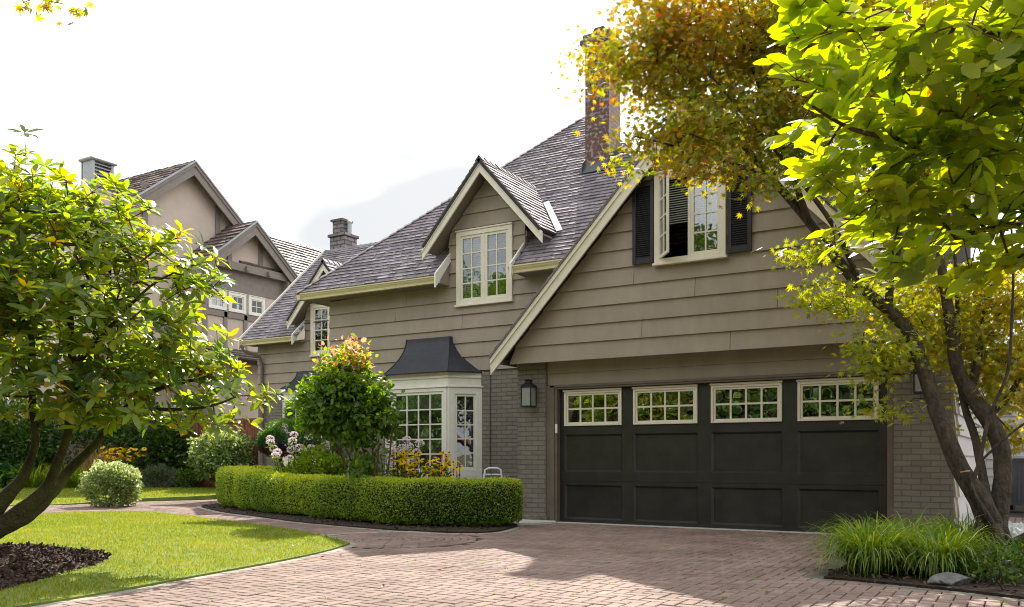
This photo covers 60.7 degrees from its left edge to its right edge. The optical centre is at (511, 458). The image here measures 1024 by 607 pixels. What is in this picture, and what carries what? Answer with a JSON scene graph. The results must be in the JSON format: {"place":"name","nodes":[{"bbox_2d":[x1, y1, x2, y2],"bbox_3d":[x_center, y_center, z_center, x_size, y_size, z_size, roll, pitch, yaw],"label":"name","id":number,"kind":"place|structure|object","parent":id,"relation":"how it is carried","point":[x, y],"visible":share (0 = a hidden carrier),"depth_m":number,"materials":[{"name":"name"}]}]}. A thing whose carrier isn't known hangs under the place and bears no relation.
{"place":"outdoors","nodes":[
{"label":"outdoors","id":0,"kind":"place"},
{"bbox_2d":[0,486,216,505],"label":"back lawn grass","id":1,"kind":"structure","parent":0,"point":[76,498],"depth_m":22.08,"materials":[{"name":"green plant"}]},
{"bbox_2d":[0,510,349,606],"bbox_3d":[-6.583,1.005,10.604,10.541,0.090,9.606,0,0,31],"label":"lawn grass","id":2,"kind":"structure","parent":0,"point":[129,517],"depth_m":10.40,"materials":[{"name":"green plant"}]},
{"bbox_2d":[0,550,100,589],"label":"mulch mound","id":3,"kind":"object","parent":2,"relation":"on","point":[11,581],"visible":0.18,"depth_m":7.44,"materials":[{"name":"soil"}]},
{"bbox_2d":[13,0,97,26],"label":"maple tree","id":4,"kind":"object","parent":3,"relation":"on","point":[47,5],"visible":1,"depth_m":5.55,"materials":[{"name":"yellow plant"}]},
{"bbox_2d":[0,541,111,589],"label":"mulch chips","id":5,"kind":"object","parent":3,"relation":"on","point":[82,556],"visible":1,"depth_m":8.04,"materials":[{"name":"brown wood"}]},
{"bbox_2d":[0,124,289,538],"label":"rhododendron tree","id":6,"kind":"object","parent":3,"relation":"on","point":[27,276],"visible":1,"depth_m":8.39,"materials":[{"name":"green plant"}]},
{"bbox_2d":[144,485,215,487],"bbox_3d":[-15.143,0.970,26.357,18.707,0.300,13.353,0,0,25],"label":"bed","id":7,"kind":"object","parent":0,"point":[183,487],"visible":0.1,"depth_m":24.67,"materials":[{"name":"soil"}]},
{"bbox_2d":[0,403,17,458],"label":"laurel shrub","id":8,"kind":"object","parent":7,"relation":"on","point":[3,429],"visible":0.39,"depth_m":24.89,"materials":[{"name":"green plant"}]},
{"bbox_2d":[0,460,34,487],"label":"hosta","id":9,"kind":"object","parent":7,"relation":"on","point":[5,475],"visible":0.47,"depth_m":24.31,"materials":[{"name":"green plant"}]},
{"bbox_2d":[7,459,49,487],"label":"border grass","id":10,"kind":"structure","parent":7,"relation":"on","point":[37,480],"depth_m":24.35,"materials":[{"name":"plant"}]},
{"bbox_2d":[0,393,68,479],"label":"laurel shrub","id":11,"kind":"object","parent":7,"relation":"on","point":[14,433],"visible":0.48,"depth_m":24.92,"materials":[{"name":"green plant"}]},
{"bbox_2d":[7,399,115,473],"bbox_3d":[-13.375,-0.486,26.216,3.771,2.879,2.460,0,0,31],"label":"laurel shrub","id":12,"kind":"object","parent":7,"relation":"on","point":[74,439],"visible":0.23,"depth_m":25.46,"materials":[{"name":"green plant"}]},
{"bbox_2d":[35,462,88,487],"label":"border grass","id":13,"kind":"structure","parent":7,"relation":"on","point":[68,484],"depth_m":24.35,"materials":[{"name":"plant"}]},
{"bbox_2d":[66,463,93,487],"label":"border grass","id":14,"kind":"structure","parent":7,"relation":"on","point":[75,484],"depth_m":24.20,"materials":[{"name":"plant"}]},
{"bbox_2d":[68,442,125,478],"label":"feather grass","id":15,"kind":"object","parent":7,"relation":"on","point":[92,458],"depth_m":24.48,"materials":[{"name":"plant"}]},
{"bbox_2d":[91,402,147,450],"bbox_3d":[-12.867,-0.629,27.520,4.187,3.214,2.454,0,0,31],"label":"laurel shrub","id":16,"kind":"object","parent":7,"relation":"on","point":[117,432],"visible":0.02,"depth_m":26.54,"materials":[{"name":"green plant"}]},
{"bbox_2d":[99,446,146,471],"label":"coneflower clump","id":17,"kind":"object","parent":7,"relation":"on","point":[123,458],"visible":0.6,"depth_m":24.73,"materials":[{"name":"yellow plant"}]},
{"bbox_2d":[96,400,193,485],"bbox_3d":[-10.885,-0.451,26.062,3.695,2.867,2.436,0,0,31],"label":"laurel shrub","id":18,"kind":"object","parent":7,"relation":"on","point":[123,433],"visible":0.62,"depth_m":25.37,"materials":[{"name":"green plant"}]},
{"bbox_2d":[140,463,179,487],"bbox_3d":[-9.989,0.492,24.697,1.280,0.760,1.254,0,0,31],"label":"silver mound","id":19,"kind":"object","parent":7,"relation":"on","point":[164,469],"visible":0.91,"depth_m":24.58,"materials":[{"name":"green plant"}]},
{"bbox_2d":[144,417,204,485],"bbox_3d":[-9.796,-0.165,26.555,3.351,2.268,2.483,0,0,31],"label":"laurel shrub","id":20,"kind":"object","parent":7,"relation":"on","point":[185,446],"visible":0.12,"depth_m":25.75,"materials":[{"name":"green plant"}]},
{"bbox_2d":[167,457,202,487],"bbox_3d":[-9.365,0.397,25.317,1.125,0.956,1.649,0,0,-20],"label":"green mound","id":21,"kind":"object","parent":7,"relation":"on","point":[185,480],"visible":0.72,"depth_m":24.89,"materials":[{"name":"green plant"}]},
{"bbox_2d":[131,418,257,486],"bbox_3d":[-9.147,-0.080,25.563,6.165,2.100,0.120,0,0,31],"label":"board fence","id":22,"kind":"object","parent":7,"relation":"on","point":[252,432],"visible":0.06,"depth_m":24.81,"materials":[{"name":"brown wood"}]},
{"bbox_2d":[183,424,255,483],"bbox_3d":[-8.084,-0.044,24.174,2.399,1.816,1.699,0,0,31],"label":"pale shrub","id":23,"kind":"object","parent":7,"relation":"on","point":[208,456],"visible":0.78,"depth_m":23.74,"materials":[{"name":"green plant"}]},
{"bbox_2d":[201,502,517,533],"bbox_3d":[-2.859,1.028,16.283,3.961,0.060,9.736,0,0,-43],"label":"hedge bed","id":24,"kind":"object","parent":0,"point":[452,529],"visible":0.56,"depth_m":13.21,"materials":[{"name":"soil"}]},
{"bbox_2d":[238,471,271,489],"bbox_3d":[-4.583,0.621,16.600,1.119,0.806,0.954,0,0,31],"label":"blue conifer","id":25,"kind":"object","parent":24,"relation":"on","point":[249,483],"visible":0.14,"depth_m":16.49,"materials":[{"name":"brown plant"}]},
{"bbox_2d":[265,431,314,473],"bbox_3d":[-4.222,0.242,16.567,0.824,1.514,1.048,0,0,31],"label":"phlox","id":26,"kind":"object","parent":24,"relation":"on","point":[274,453],"visible":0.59,"depth_m":16.41,"materials":[{"name":"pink plant"}]},
{"bbox_2d":[256,396,342,472],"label":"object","id":27,"kind":"object","parent":24,"relation":"on","point":[271,429],"visible":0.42,"depth_m":17.25,"materials":[{"name":"green plant"}]},
{"bbox_2d":[282,440,348,475],"bbox_3d":[-3.717,0.338,16.454,1.593,1.373,1.014,0,0,31],"label":"leafy perennial","id":28,"kind":"object","parent":24,"relation":"on","point":[327,461],"visible":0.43,"depth_m":16.22,"materials":[{"name":"green plant"}]},
{"bbox_2d":[285,333,404,521],"bbox_3d":[-2.646,-0.489,13.869,1.876,3.033,1.453,0,0,-20],"label":"round tree","id":29,"kind":"object","parent":24,"relation":"on","point":[346,401],"visible":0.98,"depth_m":13.68,"materials":[{"name":"green plant"}]},
{"bbox_2d":[310,453,391,475],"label":"dark shrub","id":30,"kind":"object","parent":24,"relation":"on","point":[348,460],"visible":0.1,"depth_m":16.18,"materials":[{"name":"green plant"}]},
{"bbox_2d":[213,463,524,526],"bbox_3d":[-3.302,0.579,16.061,2.467,0.962,9.278,0,0,-35],"label":"box hedge","id":31,"kind":"object","parent":24,"relation":"on","point":[438,501],"visible":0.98,"depth_m":13.28,"materials":[{"name":"green plant"}]},
{"bbox_2d":[374,432,424,475],"bbox_3d":[-1.831,0.280,14.406,0.760,1.438,0.730,0,0,-36],"label":"phlox","id":32,"kind":"object","parent":24,"relation":"on","point":[405,449],"visible":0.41,"depth_m":14.43,"materials":[{"name":"pink plant"}]},
{"bbox_2d":[386,451,455,478],"bbox_3d":[-1.469,0.471,13.993,1.176,1.178,0.669,0,0,31],"label":"coneflower clump","id":33,"kind":"object","parent":24,"relation":"on","point":[412,471],"visible":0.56,"depth_m":13.95,"materials":[{"name":"yellow plant"}]},
{"bbox_2d":[427,456,465,480],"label":"coneflower clump","id":34,"kind":"object","parent":24,"relation":"on","point":[442,468],"visible":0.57,"depth_m":13.61,"materials":[{"name":"yellow plant"}]},
{"bbox_2d":[483,467,502,477],"bbox_3d":[-0.384,0.576,14.956,0.405,0.847,0.516,0,0,14],"label":"garden chair","id":35,"kind":"object","parent":24,"relation":"on","point":[492,474],"visible":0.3,"depth_m":15.18,"materials":[{"name":"white plastic"}]},
{"bbox_2d":[0,0,1023,347],"label":"sky","id":36,"kind":"structure","parent":0,"point":[304,115],"materials":[{"name":"white"}]},
{"bbox_2d":[5,500,1023,606],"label":"driveway","id":37,"kind":"structure","parent":0,"point":[637,572],"depth_m":7.56,"materials":[{"name":"brown brick"}]},
{"bbox_2d":[75,459,143,506],"bbox_3d":[-8.463,0.522,18.579,1.479,1.041,1.344,0,0,31],"label":"variegated mound","id":38,"kind":"object","parent":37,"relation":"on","point":[121,482],"visible":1,"depth_m":18.26,"materials":[{"name":"green plant"}]},
{"bbox_2d":[334,532,476,548],"bbox_3d":[-1.471,1.034,11.046,2.046,0.035,2.037,0,0,31],"label":"paving fan","id":39,"kind":"object","parent":37,"relation":"attached to","point":[391,540],"visible":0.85,"depth_m":10.99},
{"bbox_2d":[513,519,555,524],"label":"corner slab","id":40,"kind":"structure","parent":37,"relation":"on","point":[528,522],"depth_m":13.62,"materials":[{"name":"concrete"}]},
{"bbox_2d":[166,525,1003,606],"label":"joint moss","id":41,"kind":"object","parent":37,"relation":"on","point":[606,562],"visible":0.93,"depth_m":7.99,"materials":[{"name":"green plant"}]},
{"bbox_2d":[959,511,974,530],"bbox_3d":[5.741,0.811,10.700,0.580,0.397,0.576,0,0,31],"label":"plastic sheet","id":42,"kind":"object","parent":37,"relation":"on","point":[971,516],"visible":0.06,"depth_m":10.70,"materials":[{"name":"white plastic"}]},
{"bbox_2d":[477,505,1023,606],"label":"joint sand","id":43,"kind":"structure","parent":0,"point":[1018,512],"depth_m":16.98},
{"bbox_2d":[50,499,216,505],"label":"back lawn kerb","id":44,"kind":"structure","parent":43,"relation":"on","point":[147,501],"depth_m":20.66,"materials":[{"name":"grey concrete"}]},
{"bbox_2d":[31,544,358,606],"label":"lawn kerb","id":45,"kind":"structure","parent":43,"relation":"on","point":[174,582],"depth_m":7.23,"materials":[{"name":"beige concrete"}]},
{"bbox_2d":[196,506,523,533],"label":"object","id":46,"kind":"structure","parent":43,"relation":"on","point":[517,527],"depth_m":12.90,"materials":[{"name":"grey concrete"}]},
{"bbox_2d":[328,531,418,535],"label":"fan kerb","id":47,"kind":"structure","parent":43,"relation":"on","point":[370,532],"depth_m":12.01,"materials":[{"name":"grey concrete"}]},
{"bbox_2d":[238,25,986,533],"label":"house","id":48,"kind":"structure","parent":43,"relation":"on","point":[560,327],"depth_m":13.40,"materials":[{"name":"paint"}]},
{"bbox_2d":[280,371,329,465],"bbox_3d":[-5.154,-1.018,22.197,2.462,2.435,0.620,0,0,31],"label":"bay window","id":49,"kind":"structure","parent":48,"relation":"in","point":[298,377],"depth_m":22.32,"materials":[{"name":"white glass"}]},
{"bbox_2d":[309,304,329,356],"bbox_3d":[-4.606,-3.282,22.155,1.320,1.355,0.145,0,0,31],"label":"window","id":50,"kind":"structure","parent":48,"relation":"in","point":[319,332],"depth_m":22.34,"materials":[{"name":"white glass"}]},
{"bbox_2d":[383,336,482,478],"bbox_3d":[-1.664,-0.957,16.483,2.392,2.675,0.620,0,0,31],"label":"bay window","id":51,"kind":"structure","parent":48,"relation":"in","point":[432,373],"depth_m":16.15,"materials":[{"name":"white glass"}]},
{"bbox_2d":[454,222,513,307],"bbox_3d":[-0.493,-3.537,16.090,1.260,1.425,0.185,0,0,31],"label":"window","id":52,"kind":"structure","parent":48,"relation":"in","point":[483,232],"depth_m":16.07,"materials":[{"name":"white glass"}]},
{"bbox_2d":[652,163,727,266],"bbox_3d":[2.485,-3.487,12.415,1.100,1.365,0.457,0,0,31],"label":"window","id":53,"kind":"structure","parent":48,"relation":"in","point":[661,188],"depth_m":12.48,"materials":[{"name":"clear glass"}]},
{"bbox_2d":[560,375,886,532],"bbox_3d":[2.867,-0.034,12.785,4.885,2.132,0.110,0,0,31],"label":"garage door","id":54,"kind":"structure","parent":48,"relation":"in","point":[704,439],"depth_m":12.66,"materials":[{"name":"black paint"}]},
{"bbox_2d":[556,522,842,534],"bbox_3d":[2.847,1.032,12.756,4.980,0.036,0.260,0,0,31],"label":"door threshold","id":55,"kind":"object","parent":43,"relation":"on","point":[698,528],"depth_m":12.70,"materials":[{"name":"concrete"}]},
{"bbox_2d":[804,559,845,578],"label":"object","id":56,"kind":"structure","parent":43,"relation":"on","point":[821,575],"depth_m":7.88,"materials":[{"name":"grey stone"}]},
{"bbox_2d":[752,0,1023,298],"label":"laurel tree","id":57,"kind":"object","parent":43,"relation":"on","point":[968,135],"visible":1,"depth_m":2.88,"materials":[{"name":"green plant"}]},
{"bbox_2d":[823,579,1023,604],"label":"bed kerb","id":58,"kind":"structure","parent":43,"relation":"on","point":[947,591],"depth_m":6.74,"materials":[{"name":"grey concrete"}]},
{"bbox_2d":[1010,453,1023,509],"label":"wheelie bin","id":59,"kind":"object","parent":43,"relation":"on","point":[1017,495],"visible":0.7,"depth_m":16.73,"materials":[{"name":"grey plastic"}]},
{"bbox_2d":[823,551,1023,598],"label":"tree bed","id":60,"kind":"object","parent":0,"point":[983,589],"visible":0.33,"depth_m":7.03,"materials":[{"name":"soil"}]},
{"bbox_2d":[817,511,912,548],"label":"strap grass","id":61,"kind":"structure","parent":60,"relation":"on","point":[862,520],"depth_m":9.28,"materials":[{"name":"plant"}]},
{"bbox_2d":[788,511,957,579],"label":"strap grass","id":62,"kind":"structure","parent":60,"relation":"on","point":[864,553],"depth_m":7.48,"materials":[{"name":"plant"}]},
{"bbox_2d":[847,506,972,563],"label":"strap grass","id":63,"kind":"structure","parent":60,"relation":"on","point":[920,529],"depth_m":8.41,"materials":[{"name":"plant"}]},
{"bbox_2d":[867,515,1021,579],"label":"strap grass","id":64,"kind":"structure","parent":60,"relation":"on","point":[962,547],"depth_m":7.28,"materials":[{"name":"plant"}]},
{"bbox_2d":[927,572,974,585],"bbox_3d":[3.517,0.990,7.004,0.471,0.162,0.237,0,0,-27],"label":"rock","id":65,"kind":"object","parent":60,"relation":"on","point":[948,578],"visible":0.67,"depth_m":6.91,"materials":[{"name":"grey stone"}]},
{"bbox_2d":[907,502,1022,547],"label":"strap grass","id":66,"kind":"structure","parent":60,"relation":"on","point":[946,523],"depth_m":8.78,"materials":[{"name":"plant"}]},
{"bbox_2d":[960,538,1023,586],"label":"ground plant","id":67,"kind":"object","parent":60,"relation":"on","point":[1013,576],"visible":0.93,"depth_m":7.00,"materials":[{"name":"green plant"}]},
{"bbox_2d":[976,549,1007,571],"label":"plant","id":68,"kind":"object","parent":60,"relation":"on","point":[991,565],"visible":0.06,"depth_m":7.70,"materials":[{"name":"green plant"}]},
{"bbox_2d":[993,533,1023,567],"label":"ground plant","id":69,"kind":"object","parent":60,"relation":"on","point":[1018,539],"visible":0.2,"depth_m":7.97,"materials":[{"name":"green plant"}]},
{"bbox_2d":[1008,521,1023,537],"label":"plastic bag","id":70,"kind":"object","parent":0,"point":[1019,527],"visible":0.42,"depth_m":10.92,"materials":[{"name":"white plastic"}]},
{"label":"ground","id":71,"kind":"structure","parent":0,"visible":0},
{"bbox_2d":[0,156,320,470],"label":"neighbour house","id":72,"kind":"structure","parent":71,"relation":"on","point":[266,270],"depth_m":29.63,"materials":[{"name":"beige paint"}]},
{"bbox_2d":[208,288,226,310],"bbox_3d":[-9.879,-5.345,29.282,0.140,0.690,0.764,0,0,31],"label":"window","id":73,"kind":"structure","parent":72,"relation":"in","point":[218,303],"depth_m":29.27,"materials":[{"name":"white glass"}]},
{"bbox_2d":[228,291,246,313],"bbox_3d":[-9.446,-5.345,30.002,0.140,0.690,0.764,0,0,31],"label":"window","id":74,"kind":"structure","parent":72,"relation":"in","point":[239,307],"depth_m":30.00,"materials":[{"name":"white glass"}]},
{"bbox_2d":[248,295,265,316],"bbox_3d":[-8.993,-5.345,30.756,0.140,0.690,0.764,0,0,31],"label":"window","id":75,"kind":"structure","parent":72,"relation":"in","point":[256,305],"depth_m":30.72,"materials":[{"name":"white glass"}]},
{"bbox_2d":[549,0,1023,554],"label":"maple tree","id":76,"kind":"object","parent":71,"relation":"on","point":[691,44],"visible":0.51,"depth_m":9.02,"materials":[{"name":"yellow plant"}]},
{"bbox_2d":[986,338,1023,489],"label":"pale house","id":77,"kind":"structure","parent":71,"relation":"on","point":[989,462],"depth_m":20.41,"materials":[{"name":"grey paint"}]}
]}

